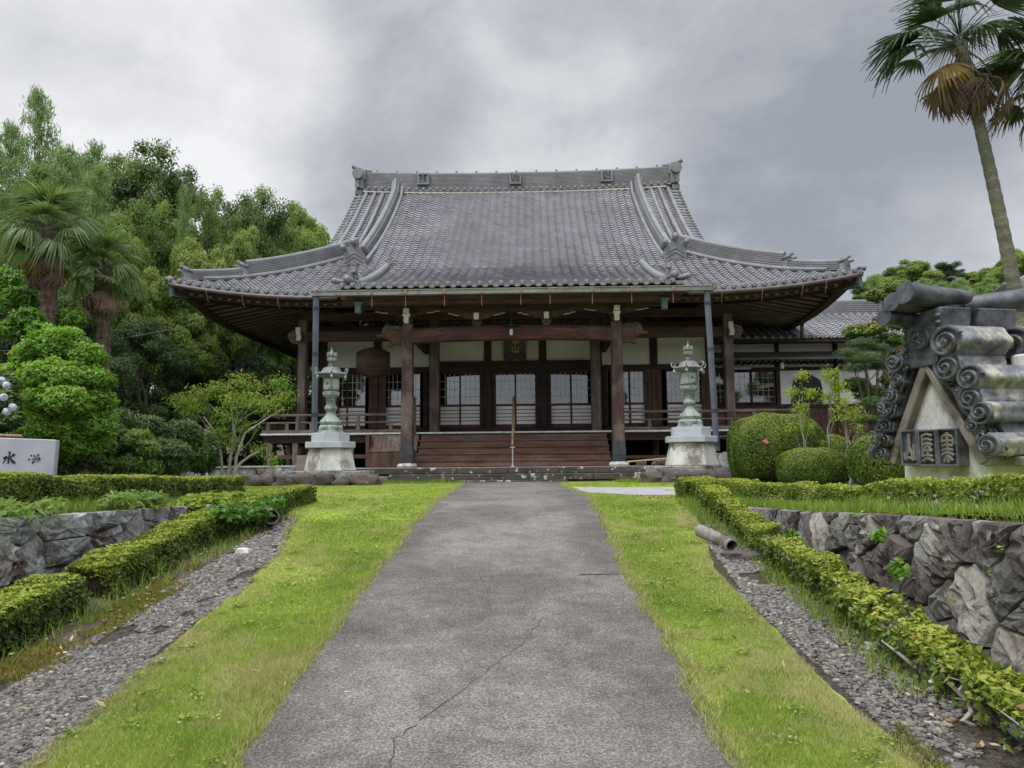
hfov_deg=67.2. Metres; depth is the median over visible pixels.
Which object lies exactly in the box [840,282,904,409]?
red tipped tree
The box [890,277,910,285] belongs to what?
bamboo
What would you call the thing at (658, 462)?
stone
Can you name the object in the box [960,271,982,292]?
broadleaf tree
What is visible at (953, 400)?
ridge tile monument
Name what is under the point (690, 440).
bronze lantern
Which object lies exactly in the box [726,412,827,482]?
clipped azalea
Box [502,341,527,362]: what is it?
name plaque
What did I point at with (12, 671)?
moss
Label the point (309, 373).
broadleaf tree
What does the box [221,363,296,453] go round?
evergreen tree
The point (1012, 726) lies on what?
loose stone
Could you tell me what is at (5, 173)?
bamboo
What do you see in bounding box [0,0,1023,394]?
sky
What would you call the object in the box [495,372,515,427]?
sliding door
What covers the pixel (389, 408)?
sliding door
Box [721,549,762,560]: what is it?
flat stone
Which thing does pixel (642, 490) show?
side path
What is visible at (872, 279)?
bamboo
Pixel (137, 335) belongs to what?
wire
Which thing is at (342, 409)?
sliding door
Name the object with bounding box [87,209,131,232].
broadleaf tree
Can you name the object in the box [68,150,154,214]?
deciduous tree
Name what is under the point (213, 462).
leafy shrub
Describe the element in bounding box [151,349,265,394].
evergreen tree
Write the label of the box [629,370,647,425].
sliding door
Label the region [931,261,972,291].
evergreen tree
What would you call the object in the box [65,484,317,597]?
clipped hedge
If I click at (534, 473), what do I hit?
stone platform
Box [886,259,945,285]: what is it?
broadleaf tree
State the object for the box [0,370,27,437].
hydrangea
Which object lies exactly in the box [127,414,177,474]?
leafy shrub
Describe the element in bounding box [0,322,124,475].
cloud pruned tree
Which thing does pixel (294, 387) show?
evergreen tree
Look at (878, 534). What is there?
wall plant
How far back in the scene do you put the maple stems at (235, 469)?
16.82 m
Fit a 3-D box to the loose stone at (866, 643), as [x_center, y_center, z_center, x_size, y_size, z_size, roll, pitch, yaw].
[2.162,1.575,4.611,0.107,0.063,0.080,-1,-6,0]
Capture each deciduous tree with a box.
[30,157,112,213]
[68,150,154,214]
[78,138,226,400]
[111,197,182,381]
[189,183,242,427]
[198,184,306,455]
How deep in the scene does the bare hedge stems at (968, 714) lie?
3.63 m
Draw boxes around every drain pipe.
[266,507,279,524]
[695,525,738,550]
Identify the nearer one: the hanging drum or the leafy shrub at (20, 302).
the leafy shrub at (20, 302)
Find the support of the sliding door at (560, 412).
in the temple hall
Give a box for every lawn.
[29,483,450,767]
[569,481,673,487]
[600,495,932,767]
[665,489,1023,513]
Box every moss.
[0,549,218,692]
[887,719,960,767]
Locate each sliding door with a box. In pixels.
[339,374,347,428]
[347,374,365,428]
[383,373,400,428]
[414,373,420,427]
[440,372,459,427]
[460,372,480,427]
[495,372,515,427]
[515,371,535,426]
[551,371,571,426]
[571,371,590,426]
[610,370,629,425]
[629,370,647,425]
[665,370,684,425]
[694,371,705,425]
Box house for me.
[991,275,1023,292]
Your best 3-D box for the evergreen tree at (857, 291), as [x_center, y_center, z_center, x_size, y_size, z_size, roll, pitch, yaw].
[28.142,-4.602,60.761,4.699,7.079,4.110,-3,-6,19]
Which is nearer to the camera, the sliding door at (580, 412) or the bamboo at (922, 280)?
the sliding door at (580, 412)
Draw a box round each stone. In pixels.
[0,434,59,475]
[234,547,252,553]
[635,461,646,465]
[651,459,671,465]
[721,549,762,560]
[865,642,883,648]
[1007,723,1023,736]
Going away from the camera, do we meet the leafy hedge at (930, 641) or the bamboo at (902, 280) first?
the leafy hedge at (930, 641)
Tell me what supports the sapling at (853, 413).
on the ground at (64, 637)
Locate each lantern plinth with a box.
[282,470,388,482]
[633,465,729,479]
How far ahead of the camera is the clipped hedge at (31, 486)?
8.08 m
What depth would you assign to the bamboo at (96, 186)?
24.97 m
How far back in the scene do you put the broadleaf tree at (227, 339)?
32.36 m
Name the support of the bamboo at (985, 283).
on the ground at (64, 637)
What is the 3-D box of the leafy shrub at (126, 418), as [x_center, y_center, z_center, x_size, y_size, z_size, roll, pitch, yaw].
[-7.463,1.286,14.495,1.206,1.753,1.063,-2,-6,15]
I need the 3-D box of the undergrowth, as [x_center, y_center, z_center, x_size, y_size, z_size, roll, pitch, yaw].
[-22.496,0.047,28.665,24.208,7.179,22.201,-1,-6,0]
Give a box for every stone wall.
[0,500,216,588]
[121,465,296,482]
[746,507,1023,673]
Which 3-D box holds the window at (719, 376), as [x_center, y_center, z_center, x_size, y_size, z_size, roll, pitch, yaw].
[7.721,0.141,29.101,0.600,1.220,0.054,-1,-6,1]
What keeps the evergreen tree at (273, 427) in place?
on the ground at (64, 637)
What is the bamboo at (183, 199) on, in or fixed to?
on the ground at (64, 637)
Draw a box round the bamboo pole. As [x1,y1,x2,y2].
[627,458,665,462]
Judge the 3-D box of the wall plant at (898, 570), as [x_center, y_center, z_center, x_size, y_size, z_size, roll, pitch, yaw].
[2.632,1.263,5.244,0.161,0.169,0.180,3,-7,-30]
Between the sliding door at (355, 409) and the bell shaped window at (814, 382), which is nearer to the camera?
the sliding door at (355, 409)
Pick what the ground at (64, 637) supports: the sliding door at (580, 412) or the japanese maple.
the japanese maple
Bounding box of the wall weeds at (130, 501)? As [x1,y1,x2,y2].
[0,489,171,532]
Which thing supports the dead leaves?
on the ground at (64, 637)
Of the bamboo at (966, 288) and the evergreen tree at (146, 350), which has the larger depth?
the bamboo at (966, 288)
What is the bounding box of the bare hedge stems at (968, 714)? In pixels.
[824,563,1023,728]
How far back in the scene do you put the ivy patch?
8.27 m
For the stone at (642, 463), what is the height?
0.178 m
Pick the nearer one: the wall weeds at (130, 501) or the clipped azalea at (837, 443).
the wall weeds at (130, 501)
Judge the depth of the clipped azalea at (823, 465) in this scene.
15.68 m
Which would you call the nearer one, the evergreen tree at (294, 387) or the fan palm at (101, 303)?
the fan palm at (101, 303)
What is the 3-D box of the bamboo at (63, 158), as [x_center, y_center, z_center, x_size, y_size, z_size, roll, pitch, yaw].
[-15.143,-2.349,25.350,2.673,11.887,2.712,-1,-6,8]
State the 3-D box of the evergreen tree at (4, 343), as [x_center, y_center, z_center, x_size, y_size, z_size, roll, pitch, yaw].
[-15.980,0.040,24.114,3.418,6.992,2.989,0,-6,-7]
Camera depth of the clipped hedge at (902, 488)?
7.12 m
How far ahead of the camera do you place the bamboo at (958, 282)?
48.19 m
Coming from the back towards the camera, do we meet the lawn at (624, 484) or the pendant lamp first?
the pendant lamp
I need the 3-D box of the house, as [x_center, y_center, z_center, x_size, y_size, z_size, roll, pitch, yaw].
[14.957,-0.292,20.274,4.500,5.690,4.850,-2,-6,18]
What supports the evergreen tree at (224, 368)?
on the ground at (64, 637)
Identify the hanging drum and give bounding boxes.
[356,322,395,377]
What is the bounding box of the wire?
[4,322,199,350]
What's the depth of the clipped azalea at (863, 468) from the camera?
14.59 m
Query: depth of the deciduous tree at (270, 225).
39.30 m
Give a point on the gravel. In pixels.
(50, 698)
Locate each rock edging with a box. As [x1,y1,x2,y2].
[242,471,381,485]
[640,468,739,482]
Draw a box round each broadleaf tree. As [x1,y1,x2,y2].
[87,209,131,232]
[89,214,150,389]
[110,264,179,423]
[136,278,225,419]
[159,236,228,393]
[159,316,249,394]
[210,223,264,456]
[259,238,297,460]
[284,218,324,461]
[285,200,331,454]
[308,310,346,411]
[851,273,899,298]
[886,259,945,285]
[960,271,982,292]
[973,266,1005,293]
[982,248,1023,291]
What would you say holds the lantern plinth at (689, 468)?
on the ground at (64, 637)
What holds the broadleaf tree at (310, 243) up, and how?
on the ground at (64, 637)
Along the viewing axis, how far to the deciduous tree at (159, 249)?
33.36 m
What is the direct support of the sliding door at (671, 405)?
in the temple hall
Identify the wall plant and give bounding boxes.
[787,529,801,538]
[868,526,889,542]
[886,557,911,582]
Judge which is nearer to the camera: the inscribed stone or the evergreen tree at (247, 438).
the inscribed stone
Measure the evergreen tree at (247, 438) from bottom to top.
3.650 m
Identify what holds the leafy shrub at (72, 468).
on the ground at (64, 637)
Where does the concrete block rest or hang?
on the lantern plinth at (368, 472)
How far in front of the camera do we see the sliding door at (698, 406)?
26.78 m
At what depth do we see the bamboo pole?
21.81 m
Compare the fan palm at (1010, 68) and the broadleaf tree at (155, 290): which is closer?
the fan palm at (1010, 68)
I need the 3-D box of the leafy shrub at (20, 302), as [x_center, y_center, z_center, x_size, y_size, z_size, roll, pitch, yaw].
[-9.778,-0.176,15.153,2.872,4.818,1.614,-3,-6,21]
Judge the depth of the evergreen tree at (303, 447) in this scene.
51.73 m
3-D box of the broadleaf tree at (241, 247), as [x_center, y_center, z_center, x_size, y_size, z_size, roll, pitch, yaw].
[-11.741,-0.910,33.492,3.355,12.204,2.778,-3,-6,21]
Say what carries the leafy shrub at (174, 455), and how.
on the ground at (64, 637)
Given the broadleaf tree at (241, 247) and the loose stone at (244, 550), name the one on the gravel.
the loose stone at (244, 550)
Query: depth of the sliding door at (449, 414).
27.03 m
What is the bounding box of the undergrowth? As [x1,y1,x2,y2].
[71,451,291,474]
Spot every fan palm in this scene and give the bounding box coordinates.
[0,178,113,327]
[62,224,148,474]
[861,0,1023,325]
[974,16,1023,146]
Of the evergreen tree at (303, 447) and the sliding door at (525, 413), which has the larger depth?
the evergreen tree at (303, 447)
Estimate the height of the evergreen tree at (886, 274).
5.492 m
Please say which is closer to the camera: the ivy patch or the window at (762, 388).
the ivy patch
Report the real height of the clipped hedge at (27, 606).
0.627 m
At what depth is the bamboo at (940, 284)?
52.69 m
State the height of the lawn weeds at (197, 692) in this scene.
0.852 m
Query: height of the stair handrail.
2.210 m
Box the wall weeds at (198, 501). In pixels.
[176,490,252,510]
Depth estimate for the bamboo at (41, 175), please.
26.01 m
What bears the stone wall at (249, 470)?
on the ground at (64, 637)
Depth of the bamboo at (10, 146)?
27.01 m
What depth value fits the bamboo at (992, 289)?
51.82 m
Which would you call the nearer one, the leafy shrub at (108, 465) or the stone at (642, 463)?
the leafy shrub at (108, 465)
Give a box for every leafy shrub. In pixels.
[0,263,87,344]
[57,436,105,475]
[81,434,122,474]
[99,406,135,474]
[116,427,164,474]
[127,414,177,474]
[151,436,194,475]
[156,418,213,476]
[187,432,223,475]
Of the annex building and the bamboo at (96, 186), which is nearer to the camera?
the bamboo at (96, 186)
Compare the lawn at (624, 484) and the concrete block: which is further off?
the concrete block
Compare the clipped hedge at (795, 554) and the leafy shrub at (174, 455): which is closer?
the clipped hedge at (795, 554)
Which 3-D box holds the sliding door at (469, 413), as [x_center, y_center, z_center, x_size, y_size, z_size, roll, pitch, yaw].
[-1.457,0.563,27.024,0.725,1.960,0.040,-1,-6,1]
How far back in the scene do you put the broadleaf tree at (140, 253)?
29.46 m
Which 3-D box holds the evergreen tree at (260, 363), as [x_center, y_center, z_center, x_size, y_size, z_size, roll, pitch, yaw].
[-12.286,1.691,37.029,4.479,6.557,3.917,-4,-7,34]
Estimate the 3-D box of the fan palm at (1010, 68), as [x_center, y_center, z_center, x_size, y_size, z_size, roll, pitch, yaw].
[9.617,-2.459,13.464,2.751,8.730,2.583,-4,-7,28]
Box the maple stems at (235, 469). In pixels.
[187,404,284,475]
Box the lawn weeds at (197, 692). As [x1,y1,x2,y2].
[51,488,898,767]
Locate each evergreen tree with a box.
[0,283,38,365]
[57,280,141,408]
[110,317,210,420]
[117,255,250,392]
[144,392,230,445]
[148,336,253,427]
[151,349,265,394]
[189,385,263,459]
[205,394,290,465]
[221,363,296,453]
[229,352,296,456]
[241,393,318,459]
[260,360,311,459]
[284,365,318,454]
[850,281,869,299]
[881,270,907,280]
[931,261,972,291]
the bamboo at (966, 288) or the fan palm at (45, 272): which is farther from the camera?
the bamboo at (966, 288)
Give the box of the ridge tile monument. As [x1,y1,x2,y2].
[866,282,1023,505]
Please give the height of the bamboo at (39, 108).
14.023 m
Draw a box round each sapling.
[782,369,821,447]
[818,364,848,447]
[825,390,867,484]
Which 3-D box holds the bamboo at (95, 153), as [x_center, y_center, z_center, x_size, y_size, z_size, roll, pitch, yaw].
[-15.646,-2.672,27.463,2.497,12.868,2.498,3,-7,-32]
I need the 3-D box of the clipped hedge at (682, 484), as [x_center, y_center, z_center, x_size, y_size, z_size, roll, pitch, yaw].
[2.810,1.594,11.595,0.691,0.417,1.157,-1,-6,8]
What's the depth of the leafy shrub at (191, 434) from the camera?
15.59 m
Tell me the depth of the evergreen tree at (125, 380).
21.90 m
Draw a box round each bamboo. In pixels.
[0,84,68,340]
[0,117,30,348]
[0,144,25,360]
[0,160,57,352]
[1,142,84,362]
[57,161,118,340]
[58,138,109,295]
[169,183,197,380]
[268,210,295,393]
[859,273,882,299]
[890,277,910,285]
[915,277,937,285]
[935,281,950,287]
[949,278,977,294]
[959,284,979,295]
[972,276,998,294]
[983,282,999,293]
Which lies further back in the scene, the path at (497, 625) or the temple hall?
the temple hall
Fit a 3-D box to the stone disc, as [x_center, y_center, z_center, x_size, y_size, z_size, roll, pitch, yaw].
[5.356,1.888,19.184,0.400,0.400,0.078,-1,-6,1]
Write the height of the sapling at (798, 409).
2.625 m
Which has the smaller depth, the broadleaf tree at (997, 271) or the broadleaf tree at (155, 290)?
the broadleaf tree at (155, 290)
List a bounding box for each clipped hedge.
[0,471,245,511]
[0,572,92,658]
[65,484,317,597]
[674,475,721,500]
[688,477,888,626]
[716,472,1023,510]
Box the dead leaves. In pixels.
[2,492,1021,764]
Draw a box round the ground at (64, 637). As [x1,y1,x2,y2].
[0,407,1023,699]
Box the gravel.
[0,518,1023,767]
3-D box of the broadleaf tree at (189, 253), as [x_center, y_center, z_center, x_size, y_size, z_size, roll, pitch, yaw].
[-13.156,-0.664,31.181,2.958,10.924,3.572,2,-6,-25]
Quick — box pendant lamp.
[503,325,519,334]
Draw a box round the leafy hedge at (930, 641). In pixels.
[833,586,1023,753]
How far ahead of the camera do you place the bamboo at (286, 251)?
42.63 m
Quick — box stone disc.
[719,452,728,464]
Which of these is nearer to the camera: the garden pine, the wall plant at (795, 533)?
the wall plant at (795, 533)
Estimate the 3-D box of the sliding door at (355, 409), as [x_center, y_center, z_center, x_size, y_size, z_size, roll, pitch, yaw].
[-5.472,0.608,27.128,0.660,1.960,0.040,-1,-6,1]
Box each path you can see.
[237,481,740,767]
[572,485,859,494]
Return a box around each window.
[715,372,724,403]
[734,371,751,403]
[751,371,775,402]
[791,372,824,403]
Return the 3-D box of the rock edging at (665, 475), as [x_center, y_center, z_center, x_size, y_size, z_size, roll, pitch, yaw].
[5.112,2.284,18.784,3.987,0.530,0.802,-1,-6,1]
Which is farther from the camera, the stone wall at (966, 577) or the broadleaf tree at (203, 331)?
the broadleaf tree at (203, 331)
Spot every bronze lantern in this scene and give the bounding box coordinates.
[304,348,355,470]
[665,341,718,464]
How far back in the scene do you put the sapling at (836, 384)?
17.22 m
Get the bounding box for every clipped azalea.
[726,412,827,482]
[775,447,848,484]
[825,434,851,482]
[845,434,904,485]
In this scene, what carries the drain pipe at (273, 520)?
on the ground at (64, 637)
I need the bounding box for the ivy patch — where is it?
[205,492,290,527]
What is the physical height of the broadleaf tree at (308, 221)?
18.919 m
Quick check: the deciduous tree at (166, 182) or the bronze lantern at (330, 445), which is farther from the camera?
the deciduous tree at (166, 182)
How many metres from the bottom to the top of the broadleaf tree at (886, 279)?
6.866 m
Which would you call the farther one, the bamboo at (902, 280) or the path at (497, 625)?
the bamboo at (902, 280)
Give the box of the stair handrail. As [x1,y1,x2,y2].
[510,396,514,466]
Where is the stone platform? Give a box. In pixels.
[354,465,673,482]
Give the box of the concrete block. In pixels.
[297,456,306,470]
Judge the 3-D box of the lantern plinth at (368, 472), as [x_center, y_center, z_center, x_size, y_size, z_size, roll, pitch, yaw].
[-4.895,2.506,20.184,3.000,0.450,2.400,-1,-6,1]
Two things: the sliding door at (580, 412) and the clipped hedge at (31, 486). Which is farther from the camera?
the sliding door at (580, 412)
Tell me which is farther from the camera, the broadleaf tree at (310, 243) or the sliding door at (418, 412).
the broadleaf tree at (310, 243)
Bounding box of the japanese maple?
[161,369,303,473]
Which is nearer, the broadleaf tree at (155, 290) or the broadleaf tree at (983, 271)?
the broadleaf tree at (155, 290)
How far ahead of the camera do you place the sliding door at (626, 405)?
26.88 m
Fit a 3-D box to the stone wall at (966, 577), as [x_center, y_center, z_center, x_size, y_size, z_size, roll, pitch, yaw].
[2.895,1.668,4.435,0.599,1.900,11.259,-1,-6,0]
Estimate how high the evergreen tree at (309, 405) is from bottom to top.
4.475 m
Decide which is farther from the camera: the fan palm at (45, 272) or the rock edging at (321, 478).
the rock edging at (321, 478)
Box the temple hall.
[165,158,866,467]
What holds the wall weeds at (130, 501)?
on the stone wall at (27, 549)
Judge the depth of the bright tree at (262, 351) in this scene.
40.13 m
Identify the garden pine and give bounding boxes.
[832,337,891,439]
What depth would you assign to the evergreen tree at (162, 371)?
35.73 m
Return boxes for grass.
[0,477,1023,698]
[212,484,755,767]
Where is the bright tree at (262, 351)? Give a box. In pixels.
[251,345,290,450]
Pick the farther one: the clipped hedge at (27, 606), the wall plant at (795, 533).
the wall plant at (795, 533)
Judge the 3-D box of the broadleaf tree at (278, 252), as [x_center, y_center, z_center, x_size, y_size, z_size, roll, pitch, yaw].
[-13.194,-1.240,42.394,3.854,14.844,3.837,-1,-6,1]
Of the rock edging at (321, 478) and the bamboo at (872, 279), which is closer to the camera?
the rock edging at (321, 478)
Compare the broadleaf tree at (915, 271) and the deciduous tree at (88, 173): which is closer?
the deciduous tree at (88, 173)
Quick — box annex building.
[692,300,903,452]
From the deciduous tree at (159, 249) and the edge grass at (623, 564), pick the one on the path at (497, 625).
the edge grass at (623, 564)
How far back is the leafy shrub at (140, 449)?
13.90 m
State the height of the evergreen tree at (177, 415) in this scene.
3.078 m
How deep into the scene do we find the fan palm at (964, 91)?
13.41 m
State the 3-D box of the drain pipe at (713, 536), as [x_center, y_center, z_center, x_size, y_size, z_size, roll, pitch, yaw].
[1.998,1.514,7.559,0.128,0.204,0.771,0,-6,-8]
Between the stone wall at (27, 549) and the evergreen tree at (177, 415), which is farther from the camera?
the evergreen tree at (177, 415)
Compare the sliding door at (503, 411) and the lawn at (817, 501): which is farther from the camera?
the sliding door at (503, 411)

